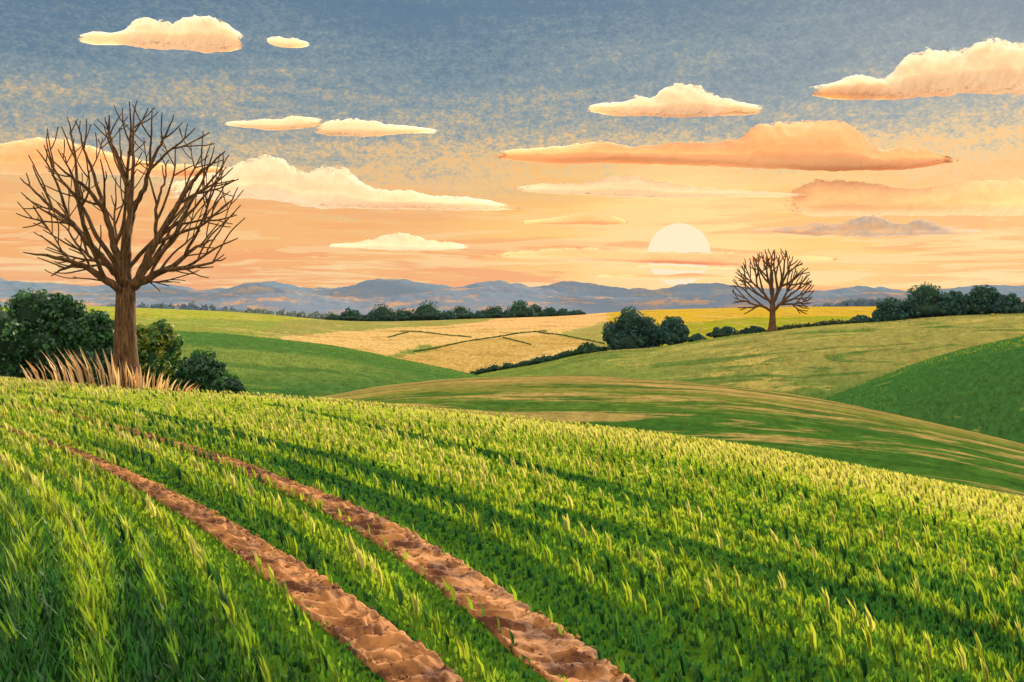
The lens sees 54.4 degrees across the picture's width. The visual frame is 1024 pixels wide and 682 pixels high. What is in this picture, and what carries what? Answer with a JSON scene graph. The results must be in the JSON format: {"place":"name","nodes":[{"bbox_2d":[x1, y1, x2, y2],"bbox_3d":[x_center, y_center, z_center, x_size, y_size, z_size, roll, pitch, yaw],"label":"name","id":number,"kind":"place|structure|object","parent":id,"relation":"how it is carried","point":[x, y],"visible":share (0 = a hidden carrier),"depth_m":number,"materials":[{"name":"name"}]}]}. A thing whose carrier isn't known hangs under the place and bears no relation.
{"place":"outdoors","nodes":[
{"label":"outdoors","id":0,"kind":"place"},
{"bbox_2d":[19,363,32,381],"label":"dry grass","id":1,"kind":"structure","parent":0,"point":[26,375],"depth_m":47.99,"materials":[{"name":"beige plant"}]},
{"bbox_2d":[27,362,39,380],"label":"dry grass","id":2,"kind":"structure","parent":0,"point":[36,374],"depth_m":47.85,"materials":[{"name":"beige plant"}]},
{"bbox_2d":[36,358,46,381],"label":"dry grass","id":3,"kind":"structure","parent":0,"point":[42,372],"depth_m":47.82,"materials":[{"name":"brown plant"}]},
{"bbox_2d":[53,353,69,383],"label":"dry grass","id":4,"kind":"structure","parent":0,"point":[63,370],"depth_m":48.17,"materials":[{"name":"brown plant"}]},
{"bbox_2d":[55,345,74,384],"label":"dry grass","id":5,"kind":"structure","parent":0,"point":[71,374],"depth_m":48.69,"materials":[{"name":"brown plant"}]},
{"bbox_2d":[65,350,81,385],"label":"dry grass","id":6,"kind":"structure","parent":0,"point":[76,370],"depth_m":48.49,"materials":[{"name":"brown plant"}]},
{"bbox_2d":[67,348,85,383],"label":"dry grass","id":7,"kind":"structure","parent":0,"point":[79,371],"depth_m":48.31,"materials":[{"name":"brown plant"}]},
{"bbox_2d":[73,351,91,386],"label":"dry grass","id":8,"kind":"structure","parent":0,"point":[86,375],"depth_m":48.94,"materials":[{"name":"brown plant"}]},
{"bbox_2d":[80,348,94,385],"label":"dry grass","id":9,"kind":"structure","parent":0,"point":[92,376],"depth_m":48.74,"materials":[{"name":"brown plant"}]},
{"bbox_2d":[91,354,102,386],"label":"dry grass","id":10,"kind":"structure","parent":0,"point":[99,372],"depth_m":48.59,"materials":[{"name":"brown plant"}]},
{"bbox_2d":[94,351,105,387],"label":"dry grass","id":11,"kind":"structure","parent":0,"point":[103,374],"depth_m":49.25,"materials":[{"name":"brown plant"}]},
{"bbox_2d":[102,348,111,388],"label":"dry grass","id":12,"kind":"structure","parent":0,"point":[108,366],"depth_m":49.04,"materials":[{"name":"brown plant"}]},
{"bbox_2d":[0,137,227,176],"bbox_3d":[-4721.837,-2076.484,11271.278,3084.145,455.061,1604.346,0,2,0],"label":"cloud","id":13,"kind":"structure","parent":0,"point":[15,159],"depth_m":10966.70,"materials":[{"name":"orange"}]},
{"bbox_2d":[109,352,119,388],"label":"dry grass","id":14,"kind":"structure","parent":0,"point":[115,375],"depth_m":48.84,"materials":[{"name":"beige plant"}]},
{"bbox_2d":[123,364,126,388],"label":"dry grass","id":15,"kind":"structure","parent":0,"point":[125,372],"depth_m":49.26,"materials":[{"name":"beige plant"}]},
{"bbox_2d":[126,364,135,388],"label":"dry grass","id":16,"kind":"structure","parent":0,"point":[131,377],"depth_m":49.00,"materials":[{"name":"beige plant"}]},
{"bbox_2d":[131,366,139,387],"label":"dry grass","id":17,"kind":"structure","parent":0,"point":[137,382],"depth_m":49.70,"materials":[{"name":"beige plant"}]},
{"bbox_2d":[140,365,144,386],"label":"dry grass","id":18,"kind":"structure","parent":0,"point":[141,377],"depth_m":49.51,"materials":[{"name":"beige plant"}]},
{"bbox_2d":[146,367,151,389],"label":"dry grass","id":19,"kind":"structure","parent":0,"point":[147,384],"depth_m":49.28,"materials":[{"name":"beige plant"}]},
{"bbox_2d":[152,373,154,389],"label":"dry grass","id":20,"kind":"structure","parent":0,"point":[153,382],"depth_m":49.97,"materials":[{"name":"beige plant"}]},
{"bbox_2d":[156,373,163,390],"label":"dry grass","id":21,"kind":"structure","parent":0,"point":[159,384],"depth_m":49.65,"materials":[{"name":"beige plant"}]},
{"bbox_2d":[78,15,243,52],"bbox_3d":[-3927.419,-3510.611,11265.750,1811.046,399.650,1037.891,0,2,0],"label":"cloud","id":22,"kind":"structure","parent":0,"point":[207,34],"depth_m":11029.58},
{"bbox_2d":[162,376,168,390],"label":"dry grass","id":23,"kind":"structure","parent":0,"point":[166,383],"depth_m":49.46,"materials":[{"name":"beige plant"}]},
{"bbox_2d":[0,425,475,681],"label":"track","id":24,"kind":"structure","parent":0,"point":[389,646],"depth_m":10.19,"materials":[{"name":"soil"}]},
{"bbox_2d":[225,116,321,130],"bbox_3d":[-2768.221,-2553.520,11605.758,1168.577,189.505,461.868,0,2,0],"label":"cloud","id":25,"kind":"structure","parent":0,"point":[292,122],"depth_m":11502.88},
{"bbox_2d":[267,37,308,47],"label":"cloud","id":26,"kind":"structure","parent":0,"point":[286,43],"depth_m":11537.60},
{"bbox_2d":[150,330,482,397],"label":"hill","id":27,"kind":"structure","parent":0,"point":[278,360],"depth_m":135.30,"materials":[{"name":"green plant"}]},
{"bbox_2d":[2,404,634,681],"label":"track","id":28,"kind":"structure","parent":0,"point":[541,642],"depth_m":10.87,"materials":[{"name":"soil"}]},
{"bbox_2d":[166,154,518,210],"bbox_3d":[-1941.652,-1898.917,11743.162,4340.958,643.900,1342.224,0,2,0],"label":"cloud","id":29,"kind":"structure","parent":0,"point":[273,178],"depth_m":11387.40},
{"bbox_2d":[314,118,435,136],"bbox_3d":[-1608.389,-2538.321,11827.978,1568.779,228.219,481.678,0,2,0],"label":"cloud","id":30,"kind":"structure","parent":0,"point":[356,127],"depth_m":11697.03,"materials":[{"name":"beige"}]},
{"bbox_2d":[329,233,467,250],"bbox_3d":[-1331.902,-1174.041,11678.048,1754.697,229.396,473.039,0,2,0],"label":"cloud","id":31,"kind":"structure","parent":0,"point":[398,241],"depth_m":11521.25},
{"bbox_2d":[3,306,997,372],"bbox_3d":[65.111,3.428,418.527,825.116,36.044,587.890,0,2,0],"label":"hill","id":32,"kind":"structure","parent":0,"point":[372,336],"depth_m":275.16,"materials":[{"name":"yellow plant"}]},
{"bbox_2d":[324,314,338,319],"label":"tree","id":33,"kind":"object","parent":32,"relation":"on","point":[332,317],"visible":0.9,"depth_m":336.30,"materials":[{"name":"green plant"}]},
{"bbox_2d":[339,307,364,320],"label":"tree","id":34,"kind":"object","parent":32,"relation":"on","point":[351,315],"visible":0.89,"depth_m":335.98,"materials":[{"name":"green plant"}]},
{"bbox_2d":[362,314,377,320],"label":"tree","id":35,"kind":"object","parent":32,"relation":"on","point":[368,317],"visible":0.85,"depth_m":337.22,"materials":[{"name":"green plant"}]},
{"bbox_2d":[366,302,398,320],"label":"tree","id":36,"kind":"object","parent":32,"relation":"on","point":[382,313],"visible":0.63,"depth_m":343.75,"materials":[{"name":"green plant"}]},
{"bbox_2d":[394,308,413,320],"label":"tree","id":37,"kind":"object","parent":32,"relation":"on","point":[403,315],"visible":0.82,"depth_m":346.34,"materials":[{"name":"green plant"}]},
{"bbox_2d":[409,299,445,320],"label":"tree","id":38,"kind":"object","parent":32,"relation":"on","point":[425,312],"visible":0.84,"depth_m":345.97,"materials":[{"name":"green plant"}]},
{"bbox_2d":[401,330,471,336],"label":"hedge","id":39,"kind":"object","parent":32,"relation":"on","point":[435,333],"visible":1,"depth_m":273.98,"materials":[{"name":"green plant"}]},
{"bbox_2d":[439,310,459,319],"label":"tree","id":40,"kind":"object","parent":32,"relation":"on","point":[449,315],"visible":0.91,"depth_m":345.19,"materials":[{"name":"green plant"}]},
{"bbox_2d":[450,306,475,318],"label":"tree","id":41,"kind":"object","parent":32,"relation":"on","point":[462,312],"visible":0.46,"depth_m":353.52,"materials":[{"name":"green plant"}]},
{"bbox_2d":[414,330,546,351],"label":"hedge","id":42,"kind":"object","parent":32,"relation":"on","point":[476,339],"visible":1,"depth_m":258.91,"materials":[{"name":"green plant"}]},
{"bbox_2d":[469,310,491,318],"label":"tree","id":43,"kind":"object","parent":32,"relation":"on","point":[480,314],"visible":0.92,"depth_m":350.52,"materials":[{"name":"green plant"}]},
{"bbox_2d":[484,305,503,317],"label":"tree","id":44,"kind":"object","parent":32,"relation":"on","point":[495,312],"visible":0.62,"depth_m":356.51,"materials":[{"name":"green plant"}]},
{"bbox_2d":[499,310,517,317],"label":"tree","id":45,"kind":"object","parent":32,"relation":"on","point":[506,315],"visible":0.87,"depth_m":354.77,"materials":[{"name":"green plant"}]},
{"bbox_2d":[502,337,531,344],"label":"hedge","id":46,"kind":"object","parent":32,"relation":"on","point":[517,340],"visible":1,"depth_m":256.90,"materials":[{"name":"green plant"}]},
{"bbox_2d":[504,300,537,317],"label":"tree","id":47,"kind":"object","parent":32,"relation":"on","point":[519,308],"visible":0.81,"depth_m":356.00,"materials":[{"name":"green plant"}]},
{"bbox_2d":[530,303,547,316],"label":"tree","id":48,"kind":"object","parent":32,"relation":"on","point":[538,310],"visible":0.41,"depth_m":363.31,"materials":[{"name":"green plant"}]},
{"bbox_2d":[543,306,555,315],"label":"tree","id":49,"kind":"object","parent":32,"relation":"on","point":[550,311],"visible":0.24,"depth_m":370.91,"materials":[{"name":"green plant"}]},
{"bbox_2d":[552,308,572,315],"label":"tree","id":50,"kind":"object","parent":32,"relation":"on","point":[562,312],"visible":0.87,"depth_m":365.09,"materials":[{"name":"green plant"}]},
{"bbox_2d":[539,331,604,343],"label":"hedge","id":51,"kind":"object","parent":32,"relation":"on","point":[573,337],"visible":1,"depth_m":263.14,"materials":[{"name":"green plant"}]},
{"bbox_2d":[570,310,585,314],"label":"tree","id":52,"kind":"object","parent":32,"relation":"on","point":[578,312],"visible":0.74,"depth_m":368.19,"materials":[{"name":"green plant"}]},
{"bbox_2d":[0,375,1023,681],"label":"field","id":53,"kind":"structure","parent":0,"point":[564,575],"depth_m":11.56,"materials":[{"name":"green plant"}]},
{"bbox_2d":[0,301,29,378],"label":"bush","id":54,"kind":"object","parent":53,"relation":"on","point":[9,349],"visible":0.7,"depth_m":57.35,"materials":[{"name":"green plant"}]},
{"bbox_2d":[4,288,88,380],"bbox_3d":[-28.748,0.003,61.486,5.960,6.661,5.226,0,2,0],"label":"bush","id":55,"kind":"object","parent":53,"relation":"on","point":[42,319],"visible":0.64,"depth_m":60.42,"materials":[{"name":"green plant"}]},
{"bbox_2d":[44,356,57,380],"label":"dry grass","id":56,"kind":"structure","parent":53,"relation":"on","point":[52,376],"depth_m":48.45,"materials":[{"name":"brown plant"}]},
{"bbox_2d":[41,351,62,384],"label":"dry grass","id":57,"kind":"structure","parent":53,"relation":"on","point":[57,374],"depth_m":48.25,"materials":[{"name":"brown plant"}]},
{"bbox_2d":[60,309,113,386],"bbox_3d":[-25.525,0.651,60.423,3.801,5.246,3.258,0,2,0],"label":"bush","id":58,"kind":"object","parent":53,"relation":"on","point":[90,334],"visible":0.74,"depth_m":59.81,"materials":[{"name":"green plant"}]},
{"bbox_2d":[114,355,122,387],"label":"dry grass","id":59,"kind":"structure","parent":53,"relation":"on","point":[120,374],"depth_m":49.48,"materials":[{"name":"beige plant"}]},
{"bbox_2d":[16,101,244,388],"bbox_3d":[-19.229,-4.675,50.493,11.188,14.997,6.528,0,2,0],"label":"bare tree","id":60,"kind":"object","parent":53,"relation":"on","point":[125,286],"visible":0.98,"depth_m":50.16,"materials":[{"name":"brown plant"}]},
{"bbox_2d":[136,319,183,390],"bbox_3d":[-22.553,1.097,62.690,3.733,5.051,3.183,0,2,0],"label":"bush","id":61,"kind":"object","parent":53,"relation":"on","point":[159,347],"visible":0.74,"depth_m":61.90,"materials":[{"name":"green plant"}]},
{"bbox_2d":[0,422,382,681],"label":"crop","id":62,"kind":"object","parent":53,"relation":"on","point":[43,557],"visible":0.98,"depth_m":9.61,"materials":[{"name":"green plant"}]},
{"bbox_2d":[170,348,231,392],"bbox_3d":[-19.180,2.092,61.602,3.315,3.324,2.790,1,2,30],"label":"bush","id":63,"kind":"object","parent":53,"relation":"on","point":[203,371],"visible":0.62,"depth_m":60.90,"materials":[{"name":"green plant"}]},
{"bbox_2d":[212,373,246,393],"bbox_3d":[-17.047,2.736,59.877,1.794,1.674,1.820,2,2,39],"label":"bush","id":64,"kind":"object","parent":53,"relation":"on","point":[227,383],"visible":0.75,"depth_m":59.47,"materials":[{"name":"green plant"}]},
{"bbox_2d":[0,286,1023,316],"bbox_3d":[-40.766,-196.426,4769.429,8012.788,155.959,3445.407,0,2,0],"label":"mountains","id":65,"kind":"structure","parent":0,"point":[474,300],"depth_m":4536.81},
{"bbox_2d":[0,278,1023,299],"bbox_3d":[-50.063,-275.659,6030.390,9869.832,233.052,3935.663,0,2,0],"label":"mountains","id":66,"kind":"structure","parent":0,"point":[378,287],"depth_m":5952.39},
{"bbox_2d":[0,0,1023,290],"label":"sky","id":67,"kind":"structure","parent":0,"point":[490,77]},
{"bbox_2d":[648,223,710,285],"bbox_3d":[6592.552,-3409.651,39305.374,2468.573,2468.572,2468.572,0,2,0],"label":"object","id":68,"kind":"object","parent":67,"relation":"in","point":[680,237],"visible":0.71,"depth_m":38441.31,"materials":[{"name":"beige"}]},
{"bbox_2d":[522,212,626,224],"bbox_3d":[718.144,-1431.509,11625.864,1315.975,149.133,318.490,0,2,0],"label":"cloud","id":69,"kind":"structure","parent":0,"point":[592,218],"depth_m":11522.74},
{"bbox_2d":[514,175,806,197],"bbox_3d":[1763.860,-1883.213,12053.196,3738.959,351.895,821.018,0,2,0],"label":"cloud","id":70,"kind":"structure","parent":0,"point":[631,186],"depth_m":11922.22,"materials":[{"name":"beige"}]},
{"bbox_2d":[304,375,1023,500],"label":"hill","id":71,"kind":"structure","parent":0,"point":[832,430],"depth_m":88.22,"materials":[{"name":"green plant"}]},
{"bbox_2d":[497,247,835,265],"bbox_3d":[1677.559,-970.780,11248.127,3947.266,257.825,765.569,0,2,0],"label":"cloud","id":72,"kind":"structure","parent":0,"point":[668,257],"depth_m":11218.90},
{"bbox_2d":[588,83,761,117],"bbox_3d":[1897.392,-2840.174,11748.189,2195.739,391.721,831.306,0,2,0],"label":"cloud","id":73,"kind":"structure","parent":0,"point":[678,100],"depth_m":11522.75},
{"bbox_2d":[596,273,762,279],"bbox_3d":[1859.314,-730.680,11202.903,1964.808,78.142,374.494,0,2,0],"label":"cloud","id":74,"kind":"structure","parent":0,"point":[670,277],"depth_m":11176.72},
{"bbox_2d":[636,265,737,269],"bbox_3d":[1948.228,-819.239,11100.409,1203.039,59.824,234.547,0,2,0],"label":"cloud","id":75,"kind":"structure","parent":0,"point":[676,267],"depth_m":11083.62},
{"bbox_2d":[495,119,957,171],"bbox_3d":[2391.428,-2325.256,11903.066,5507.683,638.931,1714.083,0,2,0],"label":"cloud","id":76,"kind":"structure","parent":0,"point":[829,145],"depth_m":11527.35,"materials":[{"name":"orange"}]},
{"bbox_2d":[478,313,1023,399],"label":"hill","id":77,"kind":"structure","parent":0,"point":[815,380],"depth_m":151.66,"materials":[{"name":"green plant"}]},
{"bbox_2d":[470,345,607,374],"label":"hedge","id":78,"kind":"object","parent":77,"relation":"on","point":[536,360],"visible":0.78,"depth_m":194.84,"materials":[{"name":"green plant"}]},
{"bbox_2d":[574,342,599,354],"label":"bush","id":79,"kind":"object","parent":77,"relation":"on","point":[586,347],"visible":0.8,"depth_m":192.75,"materials":[{"name":"green plant"}]},
{"bbox_2d":[601,306,662,350],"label":"tree","id":80,"kind":"object","parent":77,"relation":"on","point":[632,329],"visible":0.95,"depth_m":189.87,"materials":[{"name":"green plant"}]},
{"bbox_2d":[657,316,689,344],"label":"tree","id":81,"kind":"object","parent":77,"relation":"on","point":[675,330],"visible":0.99,"depth_m":190.55,"materials":[{"name":"green plant"}]},
{"bbox_2d":[688,333,706,341],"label":"bush","id":82,"kind":"object","parent":77,"relation":"on","point":[696,337],"visible":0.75,"depth_m":190.39,"materials":[{"name":"green plant"}]},
{"bbox_2d":[706,326,742,337],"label":"bush","id":83,"kind":"object","parent":77,"relation":"on","point":[725,331],"visible":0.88,"depth_m":188.44,"materials":[{"name":"green plant"}]},
{"bbox_2d":[739,325,766,333],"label":"bush","id":84,"kind":"object","parent":77,"relation":"on","point":[752,329],"visible":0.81,"depth_m":188.23,"materials":[{"name":"green plant"}]},
{"bbox_2d":[730,248,814,331],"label":"bare tree","id":85,"kind":"object","parent":77,"relation":"on","point":[769,280],"visible":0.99,"depth_m":182.33,"materials":[{"name":"brown plant"}]},
{"bbox_2d":[777,318,857,330],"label":"hedge","id":86,"kind":"object","parent":77,"relation":"on","point":[820,323],"visible":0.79,"depth_m":184.43,"materials":[{"name":"green plant"}]},
{"bbox_2d":[850,315,872,322],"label":"bush","id":87,"kind":"object","parent":77,"relation":"on","point":[863,318],"visible":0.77,"depth_m":182.83,"materials":[{"name":"green plant"}]},
{"bbox_2d":[871,297,908,321],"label":"tree","id":88,"kind":"object","parent":77,"relation":"on","point":[887,309],"visible":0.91,"depth_m":180.47,"materials":[{"name":"green plant"}]},
{"bbox_2d":[901,281,946,318],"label":"tree","id":89,"kind":"object","parent":77,"relation":"on","point":[923,300],"visible":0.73,"depth_m":180.83,"materials":[{"name":"green plant"}]},
{"bbox_2d":[937,290,968,315],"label":"tree","id":90,"kind":"object","parent":77,"relation":"on","point":[952,302],"visible":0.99,"depth_m":177.66,"materials":[{"name":"green plant"}]},
{"bbox_2d":[962,284,1001,315],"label":"tree","id":91,"kind":"object","parent":77,"relation":"on","point":[980,299],"visible":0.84,"depth_m":177.50,"materials":[{"name":"green plant"}]},
{"bbox_2d":[992,293,1023,313],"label":"tree","id":92,"kind":"object","parent":77,"relation":"on","point":[1009,303],"visible":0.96,"depth_m":174.93,"materials":[{"name":"green plant"}]},
{"bbox_2d":[753,214,984,237],"bbox_3d":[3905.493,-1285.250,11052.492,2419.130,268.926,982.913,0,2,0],"label":"cloud","id":93,"kind":"structure","parent":0,"point":[874,225],"depth_m":10859.84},
{"bbox_2d":[784,178,1023,216],"bbox_3d":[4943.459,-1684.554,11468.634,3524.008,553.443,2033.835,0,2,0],"label":"cloud","id":94,"kind":"structure","parent":0,"point":[822,198],"depth_m":11342.39,"materials":[{"name":"orange"}]},
{"bbox_2d":[809,38,1023,99],"bbox_3d":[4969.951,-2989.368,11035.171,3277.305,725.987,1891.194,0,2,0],"label":"cloud","id":95,"kind":"structure","parent":0,"point":[988,66],"depth_m":10839.18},
{"bbox_2d":[826,336,1023,443],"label":"hill","id":96,"kind":"structure","parent":0,"point":[1006,431],"depth_m":118.71,"materials":[{"name":"green plant"}]},
{"label":"ground","id":97,"kind":"structure","parent":0,"visible":0},
{"bbox_2d":[106,301,236,310],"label":"wood","id":98,"kind":"object","parent":97,"relation":"on","point":[191,306],"visible":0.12,"depth_m":1438.14,"materials":[{"name":"green plant"}]},
{"bbox_2d":[210,308,340,319],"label":"wood","id":99,"kind":"object","parent":97,"relation":"on","point":[314,315],"visible":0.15,"depth_m":1226.57,"materials":[{"name":"green plant"}]},
{"bbox_2d":[813,298,907,306],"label":"wood","id":100,"kind":"object","parent":97,"relation":"on","point":[860,302],"visible":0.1,"depth_m":1337.45,"materials":[{"name":"green plant"}]}
]}

